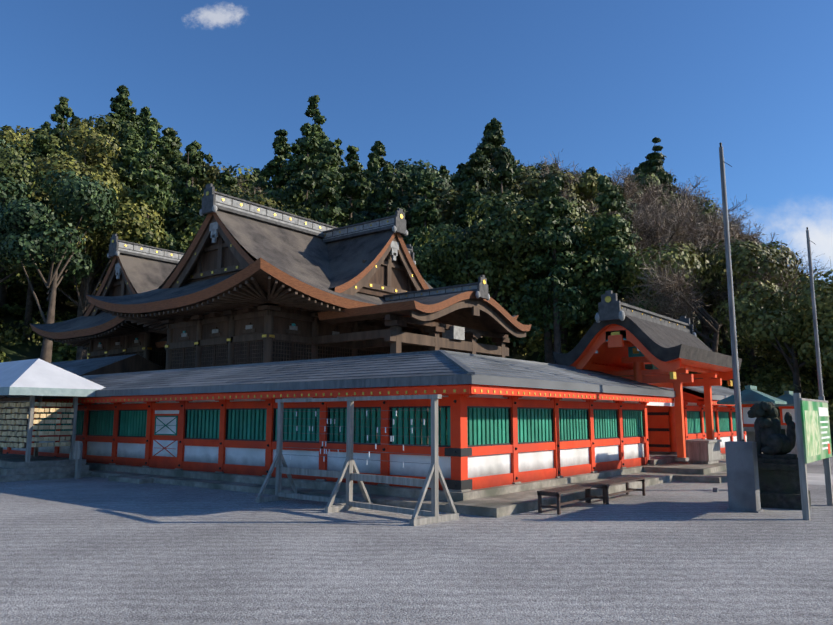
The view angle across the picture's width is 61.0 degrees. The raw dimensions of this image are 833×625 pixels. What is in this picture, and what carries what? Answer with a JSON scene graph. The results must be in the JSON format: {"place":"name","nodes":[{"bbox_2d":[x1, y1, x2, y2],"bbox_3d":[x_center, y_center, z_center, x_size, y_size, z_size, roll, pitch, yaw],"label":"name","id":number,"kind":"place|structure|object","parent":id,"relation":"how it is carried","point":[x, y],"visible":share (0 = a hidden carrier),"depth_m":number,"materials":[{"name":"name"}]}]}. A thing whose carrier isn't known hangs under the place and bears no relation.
{"place":"outdoors","nodes":[
{"label":"outdoors","id":0,"kind":"place"},
{"bbox_2d":[202,12,238,22],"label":"cloud","id":1,"kind":"structure","parent":0,"point":[220,17],"depth_m":2322.22,"materials":[{"name":"white"}]},
{"bbox_2d":[0,452,832,624],"bbox_3d":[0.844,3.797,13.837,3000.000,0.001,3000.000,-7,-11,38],"label":"ground","id":2,"kind":"structure","parent":0,"point":[89,550],"depth_m":8.59,"materials":[{"name":"grey gravel"}]},
{"bbox_2d":[0,358,110,481],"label":"tent","id":3,"kind":"object","parent":2,"relation":"on","point":[38,377],"visible":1,"depth_m":20.54,"materials":[{"name":"fabric"}]},
{"bbox_2d":[30,234,183,368],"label":"shrine building","id":4,"kind":"structure","parent":2,"relation":"on","point":[135,268],"depth_m":39.74,"materials":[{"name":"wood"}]},
{"bbox_2d":[51,354,164,375],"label":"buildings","id":5,"kind":"structure","parent":2,"relation":"on","point":[118,364],"depth_m":31.93,"materials":[{"name":"grey wood"}]},
{"bbox_2d":[85,183,531,444],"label":"shrine main hall","id":6,"kind":"structure","parent":2,"relation":"on","point":[246,282],"depth_m":30.28,"materials":[{"name":"wood"}]},
{"bbox_2d":[255,394,458,525],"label":"wooden racks","id":7,"kind":"object","parent":2,"relation":"on","point":[434,476],"visible":1,"depth_m":13.20,"materials":[{"name":"grey wood"}]},
{"bbox_2d":[2,350,746,517],"bbox_3d":[-1.874,4.597,30.493,27.530,3.284,25.250,-7,-11,38],"label":"corridor","id":8,"kind":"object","parent":2,"relation":"on","point":[515,436],"visible":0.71,"depth_m":17.06,"materials":[{"name":"wood"}]},
{"bbox_2d":[537,477,645,514],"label":"benches","id":9,"kind":"object","parent":2,"relation":"on","point":[604,485],"visible":1,"depth_m":14.21,"materials":[{"name":"brown wood"}]},
{"bbox_2d":[553,290,741,482],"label":"gate","id":10,"kind":"structure","parent":2,"relation":"on","point":[625,340],"depth_m":21.87,"materials":[{"name":"orange wood"}]},
{"bbox_2d":[713,143,832,519],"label":"flagpoles","id":11,"kind":"object","parent":2,"relation":"on","point":[813,435],"visible":1,"depth_m":13.31,"materials":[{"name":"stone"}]},
{"bbox_2d":[747,401,810,509],"bbox_3d":[7.089,2.808,14.167,1.250,2.053,0.950,-5,-10,30],"label":"guardian statue","id":12,"kind":"object","parent":2,"relation":"on","point":[779,477],"visible":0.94,"depth_m":13.86,"materials":[{"name":"black stone"}]},
{"bbox_2d":[0,274,832,451],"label":"shrubs","id":13,"kind":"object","parent":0,"point":[22,351],"depth_m":61.35,"materials":[{"name":"green plant"}]},
{"bbox_2d":[0,85,689,346],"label":"conifer trees","id":14,"kind":"object","parent":13,"relation":"on","point":[324,176],"visible":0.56,"depth_m":65.38,"materials":[{"name":"green plant"}]},
{"bbox_2d":[0,139,806,287],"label":"trees","id":15,"kind":"object","parent":13,"relation":"on","point":[30,219],"visible":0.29,"depth_m":50.40,"materials":[{"name":"green plant"}]},
{"bbox_2d":[0,107,817,397],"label":"tree trunks","id":16,"kind":"object","parent":13,"relation":"on","point":[87,287],"visible":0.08,"depth_m":52.32,"materials":[{"name":"brown plant"}]},
{"bbox_2d":[0,114,832,405],"bbox_3d":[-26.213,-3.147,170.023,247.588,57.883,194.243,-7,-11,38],"label":"trees","id":17,"kind":"object","parent":13,"relation":"on","point":[96,170],"visible":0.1,"depth_m":56.99,"materials":[{"name":"green plant"}]},
{"bbox_2d":[21,149,832,340],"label":"bare trees","id":18,"kind":"object","parent":13,"relation":"on","point":[647,218],"visible":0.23,"depth_m":57.44,"materials":[{"name":"plant"}]},
{"bbox_2d":[505,268,832,420],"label":"foliage","id":19,"kind":"object","parent":13,"relation":"on","point":[794,326],"visible":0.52,"depth_m":43.80,"materials":[{"name":"green plant"}]},
{"bbox_2d":[0,0,832,281],"label":"sky","id":20,"kind":"structure","parent":0,"point":[595,81],"materials":[{"name":"blue"}]},
{"bbox_2d":[797,229,832,257],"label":"cloud","id":21,"kind":"structure","parent":0,"point":[824,244],"depth_m":2157.50,"materials":[{"name":"white"}]},
{"bbox_2d":[807,473,832,485],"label":"paving","id":22,"kind":"structure","parent":0,"point":[815,479],"depth_m":20.14,"materials":[{"name":"grey stone"}]},
{"bbox_2d":[717,385,806,468],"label":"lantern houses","id":23,"kind":"structure","parent":22,"relation":"on","point":[751,396],"depth_m":19.18,"materials":[{"name":"metal"}]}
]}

